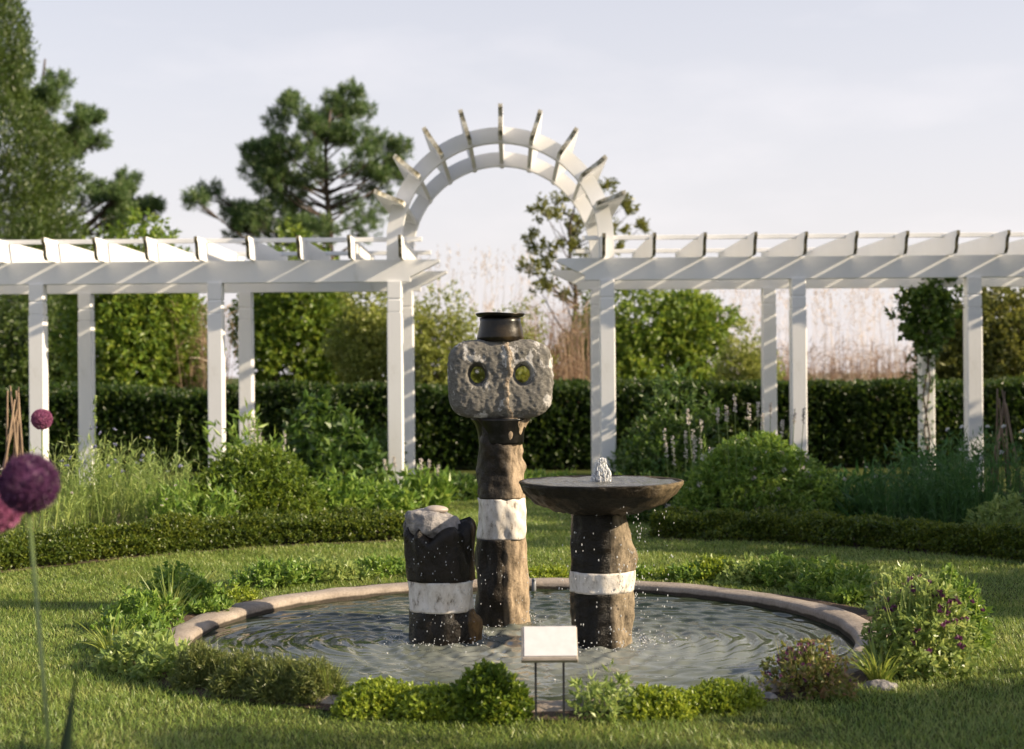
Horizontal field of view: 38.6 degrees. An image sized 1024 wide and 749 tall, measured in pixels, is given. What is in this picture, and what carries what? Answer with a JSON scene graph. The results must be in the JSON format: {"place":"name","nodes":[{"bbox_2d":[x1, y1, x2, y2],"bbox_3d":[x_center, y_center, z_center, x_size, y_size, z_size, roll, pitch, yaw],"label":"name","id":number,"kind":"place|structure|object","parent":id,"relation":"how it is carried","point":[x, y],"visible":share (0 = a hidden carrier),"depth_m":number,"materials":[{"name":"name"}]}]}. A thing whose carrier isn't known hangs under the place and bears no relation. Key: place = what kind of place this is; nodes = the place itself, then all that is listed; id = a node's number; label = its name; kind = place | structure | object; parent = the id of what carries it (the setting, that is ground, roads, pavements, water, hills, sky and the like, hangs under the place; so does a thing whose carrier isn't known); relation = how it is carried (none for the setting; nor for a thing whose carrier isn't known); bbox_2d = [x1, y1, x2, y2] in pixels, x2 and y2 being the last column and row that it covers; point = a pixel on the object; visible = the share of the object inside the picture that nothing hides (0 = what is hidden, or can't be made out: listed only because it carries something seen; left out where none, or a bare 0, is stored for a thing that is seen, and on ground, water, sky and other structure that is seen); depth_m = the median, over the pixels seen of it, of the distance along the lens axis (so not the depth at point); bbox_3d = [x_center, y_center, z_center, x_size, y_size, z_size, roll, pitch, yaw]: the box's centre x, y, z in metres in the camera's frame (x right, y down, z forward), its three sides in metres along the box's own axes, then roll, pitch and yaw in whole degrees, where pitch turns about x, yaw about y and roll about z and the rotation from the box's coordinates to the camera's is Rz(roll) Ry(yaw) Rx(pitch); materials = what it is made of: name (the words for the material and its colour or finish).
{"place":"outdoors","nodes":[
{"label":"outdoors","id":0,"kind":"place"},
{"bbox_2d":[0,372,1023,748],"bbox_3d":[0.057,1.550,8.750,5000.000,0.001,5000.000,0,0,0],"label":"lawn","id":1,"kind":"structure","parent":0,"point":[356,744],"depth_m":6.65,"materials":[{"name":"plant"}]},
{"bbox_2d":[0,481,25,532],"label":"allium","id":2,"kind":"object","parent":1,"relation":"on","point":[10,519],"visible":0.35,"depth_m":4.47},
{"bbox_2d":[0,452,60,748],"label":"allium","id":3,"kind":"object","parent":1,"relation":"on","point":[29,486],"visible":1,"depth_m":4.07,"materials":[{"name":"plant"}]},
{"bbox_2d":[0,294,77,406],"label":"shrub","id":4,"kind":"object","parent":1,"relation":"on","point":[14,360],"visible":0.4,"depth_m":30.42,"materials":[{"name":"green plant"}]},
{"bbox_2d":[0,0,96,337],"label":"conifer tree","id":5,"kind":"object","parent":1,"relation":"on","point":[40,221],"visible":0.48,"depth_m":35.55,"materials":[{"name":"green plant"}]},
{"bbox_2d":[60,674,76,748],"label":"strap leaf","id":6,"kind":"object","parent":1,"relation":"on","point":[67,739],"visible":1,"depth_m":3.72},
{"bbox_2d":[14,59,167,248],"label":"pine tree","id":7,"kind":"object","parent":1,"relation":"on","point":[118,193],"visible":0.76,"depth_m":43.51,"materials":[{"name":"green plant"}]},
{"bbox_2d":[64,611,155,649],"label":"grass tuft","id":8,"kind":"object","parent":1,"relation":"on","point":[102,642],"visible":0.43,"depth_m":8.08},
{"bbox_2d":[50,206,226,389],"bbox_3d":[-7.121,-0.796,28.053,3.161,4.846,2.876,0,0,-32],"label":"shrub","id":9,"kind":"object","parent":1,"relation":"on","point":[134,333],"visible":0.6,"depth_m":27.36,"materials":[{"name":"green plant"}]},
{"bbox_2d":[164,293,238,389],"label":"reeds","id":10,"kind":"object","parent":1,"relation":"on","point":[203,339],"visible":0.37,"depth_m":27.65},
{"bbox_2d":[0,235,446,484],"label":"pergola","id":11,"kind":"object","parent":1,"relation":"on","point":[212,270],"visible":0.89,"depth_m":18.93,"materials":[{"name":"white paint"}]},
{"bbox_2d":[374,103,626,259],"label":"garden arch","id":12,"kind":"structure","parent":11,"relation":"attached to","point":[597,211],"depth_m":18.95,"materials":[{"name":"white paint"}]},
{"bbox_2d":[227,554,310,589],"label":"ground cover","id":13,"kind":"object","parent":1,"relation":"on","point":[259,574],"visible":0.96,"depth_m":10.72,"materials":[{"name":"green plant"}]},
{"bbox_2d":[225,216,364,404],"bbox_3d":[-4.748,-0.979,32.964,3.482,5.172,2.637,0,0,0],"label":"shrub","id":14,"kind":"object","parent":1,"relation":"on","point":[286,323],"visible":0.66,"depth_m":32.30,"materials":[{"name":"green plant"}]},
{"bbox_2d":[178,76,414,378],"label":"pine tree","id":15,"kind":"object","parent":1,"relation":"on","point":[269,160],"visible":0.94,"depth_m":44.30,"materials":[{"name":"green plant"}]},
{"bbox_2d":[265,386,397,490],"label":"leafy shrub","id":16,"kind":"object","parent":1,"relation":"on","point":[328,446],"visible":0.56,"depth_m":17.87,"materials":[{"name":"green plant"}]},
{"bbox_2d":[297,553,367,582],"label":"ground cover","id":17,"kind":"object","parent":1,"relation":"on","point":[319,562],"visible":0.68,"depth_m":10.98,"materials":[{"name":"green plant"}]},
{"bbox_2d":[315,558,375,580],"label":"ground cover","id":18,"kind":"object","parent":1,"relation":"on","point":[353,571],"visible":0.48,"depth_m":11.07,"materials":[{"name":"green plant"}]},
{"bbox_2d":[317,292,417,384],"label":"shrub","id":19,"kind":"object","parent":1,"relation":"on","point":[365,340],"visible":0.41,"depth_m":26.60,"materials":[{"name":"green plant"}]},
{"bbox_2d":[352,551,406,580],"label":"ground cover","id":20,"kind":"object","parent":1,"relation":"on","point":[381,565],"visible":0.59,"depth_m":11.20,"materials":[{"name":"green plant"}]},
{"bbox_2d":[358,423,407,476],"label":"leafy shrub","id":21,"kind":"object","parent":1,"relation":"on","point":[382,437],"visible":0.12,"depth_m":19.85,"materials":[{"name":"green plant"}]},
{"bbox_2d":[382,456,461,511],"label":"foxglove clump","id":22,"kind":"object","parent":1,"relation":"on","point":[440,492],"visible":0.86,"depth_m":16.43,"materials":[{"name":"green plant"}]},
{"bbox_2d":[413,278,483,385],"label":"wild shrub","id":23,"kind":"object","parent":1,"relation":"on","point":[428,352],"visible":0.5,"depth_m":26.16,"materials":[{"name":"green plant"}]},
{"bbox_2d":[426,468,477,501],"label":"shade plant","id":24,"kind":"object","parent":1,"relation":"on","point":[467,484],"visible":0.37,"depth_m":18.09,"materials":[{"name":"green plant"}]},
{"bbox_2d":[414,243,558,348],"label":"reeds","id":25,"kind":"object","parent":1,"relation":"on","point":[492,300],"visible":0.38,"depth_m":35.78,"materials":[{"name":"plant"}]},
{"bbox_2d":[0,373,1023,472],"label":"clipped hedge","id":26,"kind":"object","parent":1,"relation":"on","point":[847,420],"visible":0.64,"depth_m":23.63,"materials":[{"name":"green plant"}]},
{"bbox_2d":[0,500,1023,572],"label":"soil bed","id":27,"kind":"object","parent":1,"relation":"on","point":[138,555],"visible":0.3,"depth_m":13.09,"materials":[{"name":"soil"}]},
{"bbox_2d":[2,386,33,529],"bbox_3d":[-5.041,0.853,14.805,0.418,1.482,0.424,0,0,0],"label":"stick tepee","id":28,"kind":"object","parent":27,"relation":"on","point":[15,429],"visible":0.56,"depth_m":14.80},
{"bbox_2d":[31,408,52,530],"bbox_3d":[-4.143,0.950,12.901,0.193,1.304,0.195,0,0,0],"label":"allium","id":29,"kind":"object","parent":27,"relation":"on","point":[42,418],"visible":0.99,"depth_m":12.86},
{"bbox_2d":[1,467,91,535],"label":"meadow plant","id":30,"kind":"object","parent":27,"relation":"on","point":[36,519],"visible":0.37,"depth_m":13.26,"materials":[{"name":"green plant"}]},
{"bbox_2d":[25,395,161,528],"bbox_3d":[-4.029,0.889,13.997,1.364,1.387,1.382,0,0,0],"label":"cornflower clump","id":31,"kind":"object","parent":27,"relation":"on","point":[86,519],"visible":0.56,"depth_m":13.84,"materials":[{"name":"green plant"}]},
{"bbox_2d":[83,414,204,524],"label":"cornflower clump","id":32,"kind":"object","parent":27,"relation":"on","point":[140,498],"visible":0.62,"depth_m":13.87,"materials":[{"name":"green plant"}]},
{"bbox_2d":[143,475,242,521],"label":"meadow plant","id":33,"kind":"object","parent":27,"relation":"on","point":[225,507],"visible":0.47,"depth_m":13.72,"materials":[{"name":"green plant"}]},
{"bbox_2d":[0,503,412,570],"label":"edging hedge","id":34,"kind":"object","parent":27,"relation":"on","point":[168,531],"visible":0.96,"depth_m":13.00,"materials":[{"name":"green plant"}]},
{"bbox_2d":[201,397,285,487],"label":"fern clump","id":35,"kind":"object","parent":27,"relation":"on","point":[242,419],"visible":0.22,"depth_m":16.74,"materials":[{"name":"green plant"}]},
{"bbox_2d":[184,440,329,524],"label":"round bush","id":36,"kind":"object","parent":27,"relation":"on","point":[252,472],"visible":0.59,"depth_m":14.31,"materials":[{"name":"green plant"}]},
{"bbox_2d":[286,467,398,513],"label":"leafy plant","id":37,"kind":"object","parent":27,"relation":"on","point":[331,488],"visible":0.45,"depth_m":15.21,"materials":[{"name":"green plant"}]},
{"bbox_2d":[330,476,422,512],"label":"leafy plant","id":38,"kind":"object","parent":27,"relation":"on","point":[405,501],"visible":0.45,"depth_m":15.43,"materials":[{"name":"green plant"}]},
{"bbox_2d":[614,468,730,523],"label":"leafy plant","id":39,"kind":"object","parent":27,"relation":"on","point":[631,518],"visible":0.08,"depth_m":15.17,"materials":[{"name":"green plant"}]},
{"bbox_2d":[648,419,702,478],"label":"penstemon clump","id":40,"kind":"object","parent":27,"relation":"on","point":[685,442],"visible":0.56,"depth_m":15.52,"materials":[{"name":"green plant"}]},
{"bbox_2d":[664,394,827,512],"bbox_3d":[2.394,0.884,15.040,1.576,1.383,1.587,0,0,-37],"label":"penstemon clump","id":41,"kind":"object","parent":27,"relation":"on","point":[762,416],"visible":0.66,"depth_m":14.66,"materials":[{"name":"green plant"}]},
{"bbox_2d":[664,429,853,526],"bbox_3d":[2.512,1.073,15.048,1.904,1.043,1.662,0,0,0],"label":"round bush","id":42,"kind":"object","parent":27,"relation":"on","point":[709,473],"visible":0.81,"depth_m":14.61,"materials":[{"name":"green plant"}]},
{"bbox_2d":[796,463,884,515],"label":"leafy plant","id":43,"kind":"object","parent":27,"relation":"on","point":[846,472],"visible":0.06,"depth_m":15.17,"materials":[{"name":"green plant"}]},
{"bbox_2d":[812,455,915,517],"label":"iris clump","id":44,"kind":"object","parent":27,"relation":"on","point":[845,492],"visible":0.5,"depth_m":14.46,"materials":[{"name":"green plant"}]},
{"bbox_2d":[850,456,971,521],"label":"meadow plant","id":45,"kind":"object","parent":27,"relation":"on","point":[881,500],"visible":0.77,"depth_m":14.18,"materials":[{"name":"green plant"}]},
{"bbox_2d":[884,436,995,518],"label":"meadow plant","id":46,"kind":"object","parent":27,"relation":"on","point":[911,455],"visible":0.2,"depth_m":15.36,"materials":[{"name":"green plant"}]},
{"bbox_2d":[909,461,1008,523],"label":"meadow plant","id":47,"kind":"object","parent":27,"relation":"on","point":[944,506],"visible":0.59,"depth_m":13.78,"materials":[{"name":"green plant"}]},
{"bbox_2d":[919,418,1023,527],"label":"cornflower clump","id":48,"kind":"object","parent":27,"relation":"on","point":[1000,481],"visible":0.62,"depth_m":13.82,"materials":[{"name":"green plant"}]},
{"bbox_2d":[962,487,1023,526],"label":"leafy plant","id":49,"kind":"object","parent":27,"relation":"on","point":[1012,503],"visible":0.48,"depth_m":13.14,"materials":[{"name":"green plant"}]},
{"bbox_2d":[987,389,1023,509],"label":"stick tepee","id":50,"kind":"object","parent":27,"relation":"on","point":[1004,413],"visible":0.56,"depth_m":15.59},
{"bbox_2d":[472,295,559,382],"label":"wild shrub","id":51,"kind":"object","parent":1,"relation":"on","point":[521,372],"visible":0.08,"depth_m":26.59,"materials":[{"name":"green plant"}]},
{"bbox_2d":[124,581,919,719],"bbox_3d":[0.062,1.535,8.760,4.756,0.018,4.465,0,0,0],"label":"soil strip","id":52,"kind":"object","parent":1,"relation":"on","point":[860,612],"visible":0.17,"depth_m":7.11,"materials":[{"name":"soil"}]},
{"bbox_2d":[97,607,175,642],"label":"ground cover","id":53,"kind":"object","parent":52,"relation":"on","point":[147,617],"visible":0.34,"depth_m":8.35,"materials":[{"name":"green plant"}]},
{"bbox_2d":[84,621,192,675],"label":"ground cover","id":54,"kind":"object","parent":52,"relation":"on","point":[121,651],"visible":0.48,"depth_m":7.71,"materials":[{"name":"green plant"}]},
{"bbox_2d":[89,584,187,630],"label":"ground cover","id":55,"kind":"object","parent":52,"relation":"on","point":[140,600],"visible":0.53,"depth_m":8.96,"materials":[{"name":"green plant"}]},
{"bbox_2d":[126,630,189,681],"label":"ground cover","id":56,"kind":"object","parent":52,"relation":"on","point":[146,665],"visible":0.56,"depth_m":7.45,"materials":[{"name":"green plant"}]},
{"bbox_2d":[132,563,204,618],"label":"grass tuft","id":57,"kind":"object","parent":52,"relation":"on","point":[165,593],"visible":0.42,"depth_m":9.30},
{"bbox_2d":[128,560,228,609],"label":"ground cover","id":58,"kind":"object","parent":52,"relation":"on","point":[195,578],"visible":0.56,"depth_m":9.81,"materials":[{"name":"green plant"}]},
{"bbox_2d":[167,638,231,692],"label":"lavender bush","id":59,"kind":"object","parent":52,"relation":"on","point":[197,665],"visible":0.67,"depth_m":7.22,"materials":[{"name":"green plant"}]},
{"bbox_2d":[182,594,236,614],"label":"ground cover","id":60,"kind":"object","parent":52,"relation":"on","point":[216,603],"visible":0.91,"depth_m":9.42,"materials":[{"name":"green plant"}]},
{"bbox_2d":[201,580,262,602],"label":"ground cover","id":61,"kind":"object","parent":52,"relation":"on","point":[246,590],"visible":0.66,"depth_m":9.95,"materials":[{"name":"green plant"}]},
{"bbox_2d":[201,644,267,700],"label":"lavender bush","id":62,"kind":"object","parent":52,"relation":"on","point":[235,669],"visible":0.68,"depth_m":7.06,"materials":[{"name":"green plant"}]},
{"bbox_2d":[235,651,307,705],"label":"lavender bush","id":63,"kind":"object","parent":52,"relation":"on","point":[271,673],"visible":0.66,"depth_m":6.95,"materials":[{"name":"green plant"}]},
{"bbox_2d":[276,652,350,707],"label":"lavender bush","id":64,"kind":"object","parent":52,"relation":"on","point":[306,674],"visible":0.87,"depth_m":6.88,"materials":[{"name":"green plant"}]},
{"bbox_2d":[329,675,413,721],"bbox_3d":[-0.622,1.487,6.760,0.512,0.188,0.429,0,0,0],"label":"stonecrop mat","id":65,"kind":"object","parent":52,"relation":"on","point":[373,696],"visible":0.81,"depth_m":6.67,"materials":[{"name":"green plant"}]},
{"bbox_2d":[383,680,464,724],"bbox_3d":[-0.379,1.494,6.675,0.450,0.188,0.380,0,0,0],"label":"stonecrop mat","id":66,"kind":"object","parent":52,"relation":"on","point":[423,701],"visible":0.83,"depth_m":6.57,"materials":[{"name":"green plant"}]},
{"bbox_2d":[442,657,534,726],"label":"round bush","id":67,"kind":"object","parent":52,"relation":"on","point":[492,691],"visible":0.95,"depth_m":6.51,"materials":[{"name":"green plant"}]},
{"bbox_2d":[562,659,639,724],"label":"leafy plant","id":68,"kind":"object","parent":52,"relation":"on","point":[607,689],"visible":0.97,"depth_m":6.58,"materials":[{"name":"green plant"}]},
{"bbox_2d":[618,681,703,721],"bbox_3d":[0.658,1.482,6.651,0.461,0.171,0.365,0,0,0],"label":"stonecrop mat","id":69,"kind":"object","parent":52,"relation":"on","point":[654,700],"visible":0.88,"depth_m":6.57,"materials":[{"name":"green plant"}]},
{"bbox_2d":[688,677,767,716],"bbox_3d":[0.970,1.489,6.774,0.402,0.168,0.355,0,0,-36],"label":"stonecrop mat","id":70,"kind":"object","parent":52,"relation":"on","point":[716,693],"visible":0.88,"depth_m":6.70,"materials":[{"name":"green plant"}]},
{"bbox_2d":[741,634,858,700],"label":"bronze plant","id":71,"kind":"object","parent":52,"relation":"on","point":[811,665],"visible":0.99,"depth_m":7.00,"materials":[{"name":"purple plant"}]},
{"bbox_2d":[816,581,869,604],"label":"ground cover","id":72,"kind":"object","parent":52,"relation":"on","point":[852,592],"visible":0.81,"depth_m":9.76,"materials":[{"name":"green plant"}]},
{"bbox_2d":[836,629,916,681],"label":"daylily","id":73,"kind":"object","parent":52,"relation":"on","point":[878,671],"visible":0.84,"depth_m":7.28,"materials":[{"name":"plant"}]},
{"bbox_2d":[859,558,985,681],"bbox_3d":[2.123,1.256,7.555,0.648,0.660,0.650,0,0,0],"label":"columbine clump","id":74,"kind":"object","parent":52,"relation":"on","point":[927,625],"visible":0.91,"depth_m":7.45,"materials":[{"name":"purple plant"}]},
{"bbox_2d":[169,578,886,711],"bbox_3d":[0.056,1.637,8.752,4.278,0.285,4.294,0,0,0],"label":"pond rim","id":75,"kind":"object","parent":1,"relation":"on","point":[849,625],"visible":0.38,"depth_m":9.73,"materials":[{"name":"stone"}]},
{"bbox_2d":[528,562,569,577],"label":"ground cover","id":76,"kind":"object","parent":1,"relation":"on","point":[558,570],"visible":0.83,"depth_m":11.11,"materials":[{"name":"green plant"}]},
{"bbox_2d":[521,626,577,721],"bbox_3d":[0.168,1.389,6.510,0.252,0.519,0.132,0,0,0],"label":"information sign","id":77,"kind":"object","parent":1,"relation":"on","point":[548,644],"visible":0.98,"depth_m":6.50,"materials":[{"name":"metal"}]},
{"bbox_2d":[524,468,575,497],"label":"shade plant","id":78,"kind":"object","parent":1,"relation":"on","point":[539,473],"visible":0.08,"depth_m":18.61,"materials":[{"name":"green plant"}]},
{"bbox_2d":[507,284,616,401],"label":"reeds","id":79,"kind":"object","parent":1,"relation":"on","point":[564,354],"visible":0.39,"depth_m":27.34,"materials":[{"name":"plant"}]},
{"bbox_2d":[515,176,652,335],"bbox_3d":[1.574,-1.346,32.000,3.036,5.971,2.188,0,0,0],"label":"loose tree","id":80,"kind":"object","parent":1,"relation":"on","point":[572,242],"visible":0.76,"depth_m":31.73,"materials":[{"name":"green plant"}]},
{"bbox_2d":[552,257,746,401],"bbox_3d":[2.698,-0.469,31.087,4.454,4.056,3.511,0,0,0],"label":"shrub","id":81,"kind":"object","parent":1,"relation":"on","point":[683,328],"visible":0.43,"depth_m":30.36,"materials":[{"name":"green plant"}]},
{"bbox_2d":[605,361,728,495],"bbox_3d":[1.992,0.735,18.447,1.803,1.832,1.520,0,0,0],"label":"leafy shrub","id":82,"kind":"object","parent":1,"relation":"on","point":[649,441],"visible":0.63,"depth_m":18.30,"materials":[{"name":"green plant"}]},
{"bbox_2d":[658,559,721,582],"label":"ground cover","id":83,"kind":"object","parent":1,"relation":"on","point":[681,572],"visible":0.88,"depth_m":10.88,"materials":[{"name":"green plant"}]},
{"bbox_2d":[682,552,736,582],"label":"ground cover","id":84,"kind":"object","parent":1,"relation":"on","point":[710,561],"visible":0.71,"depth_m":10.86,"materials":[{"name":"green plant"}]},
{"bbox_2d":[709,551,775,587],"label":"ground cover","id":85,"kind":"object","parent":1,"relation":"on","point":[739,568],"visible":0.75,"depth_m":10.70,"materials":[{"name":"green plant"}]},
{"bbox_2d":[709,316,785,381],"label":"shrub","id":86,"kind":"object","parent":1,"relation":"on","point":[745,363],"visible":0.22,"depth_m":26.76,"materials":[{"name":"green plant"}]},
{"bbox_2d":[745,549,817,589],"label":"ground cover","id":87,"kind":"object","parent":1,"relation":"on","point":[768,577],"visible":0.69,"depth_m":10.53,"materials":[{"name":"green plant"}]},
{"bbox_2d":[551,230,1023,490],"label":"pergola","id":88,"kind":"object","parent":1,"relation":"on","point":[795,265],"visible":0.87,"depth_m":18.93,"materials":[{"name":"white paint"}]},
{"bbox_2d":[884,278,962,469],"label":"climbing vine","id":89,"kind":"object","parent":88,"relation":"attached to","point":[936,318],"visible":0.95,"depth_m":20.98,"materials":[{"name":"green plant"}]},
{"bbox_2d":[661,288,917,380],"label":"reeds","id":90,"kind":"object","parent":1,"relation":"on","point":[824,292],"visible":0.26,"depth_m":35.90,"materials":[{"name":"plant"}]},
{"bbox_2d":[708,332,917,399],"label":"reeds","id":91,"kind":"object","parent":1,"relation":"on","point":[832,375],"visible":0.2,"depth_m":31.75,"materials":[{"name":"plant"}]},
{"bbox_2d":[787,552,872,595],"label":"ground cover","id":92,"kind":"object","parent":1,"relation":"on","point":[819,575],"visible":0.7,"depth_m":10.13,"materials":[{"name":"green plant"}]},
{"bbox_2d":[646,504,1023,561],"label":"edging hedge","id":93,"kind":"object","parent":1,"relation":"on","point":[1006,541],"visible":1,"depth_m":13.01,"materials":[{"name":"green plant"}]},
{"bbox_2d":[863,561,939,612],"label":"columbine clump","id":94,"kind":"object","parent":1,"relation":"on","point":[898,573],"visible":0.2,"depth_m":9.27,"materials":[{"name":"green plant"}]},
{"bbox_2d":[899,287,1023,382],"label":"shrub","id":95,"kind":"object","parent":1,"relation":"on","point":[1003,335],"visible":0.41,"depth_m":26.06,"materials":[{"name":"green plant"}]},
{"bbox_2d":[932,562,995,656],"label":"columbine clump","id":96,"kind":"object","parent":1,"relation":"on","point":[979,614],"visible":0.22,"depth_m":8.03,"materials":[{"name":"green plant"}]},
{"bbox_2d":[0,0,1023,377],"label":"sky","id":97,"kind":"structure","parent":0,"point":[717,117],"materials":[{"name":"white"}]},
{"bbox_2d":[192,589,854,700],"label":"pond water","id":98,"kind":"structure","parent":0,"point":[730,640],"depth_m":8.59,"materials":[{"name":"liquid"}]},
{"bbox_2d":[403,505,482,645],"bbox_3d":[-0.413,1.340,8.733,0.481,1.127,0.428,0,0,0],"label":"stump fountain","id":99,"kind":"object","parent":98,"relation":"in","point":[431,529],"visible":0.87,"depth_m":8.57,"materials":[{"name":"stone"}]},
{"bbox_2d":[447,312,553,626],"bbox_3d":[-0.067,0.754,9.321,0.679,2.293,0.362,0,0,0],"label":"totem fountain","id":100,"kind":"object","parent":98,"relation":"in","point":[500,405],"visible":0.88,"depth_m":9.19,"materials":[{"name":"grey stone"}]},
{"bbox_2d":[412,506,677,647],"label":"water drops","id":101,"kind":"object","parent":98,"relation":"on","point":[575,579],"visible":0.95,"depth_m":8.47,"materials":[{"name":"white"}]},
{"bbox_2d":[519,475,683,648],"bbox_3d":[0.527,1.257,8.557,0.966,1.278,0.966,0,0,0],"label":"bowl fountain","id":102,"kind":"object","parent":98,"relation":"in","point":[583,500],"visible":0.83,"depth_m":8.40,"materials":[{"name":"stone"}]},
{"bbox_2d":[590,457,610,481],"bbox_3d":[0.520,0.567,8.561,0.124,0.168,0.123,0,0,0],"label":"water jet","id":103,"kind":"object","parent":102,"relation":"on","point":[601,472],"visible":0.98,"depth_m":8.54,"materials":[{"name":"white"}]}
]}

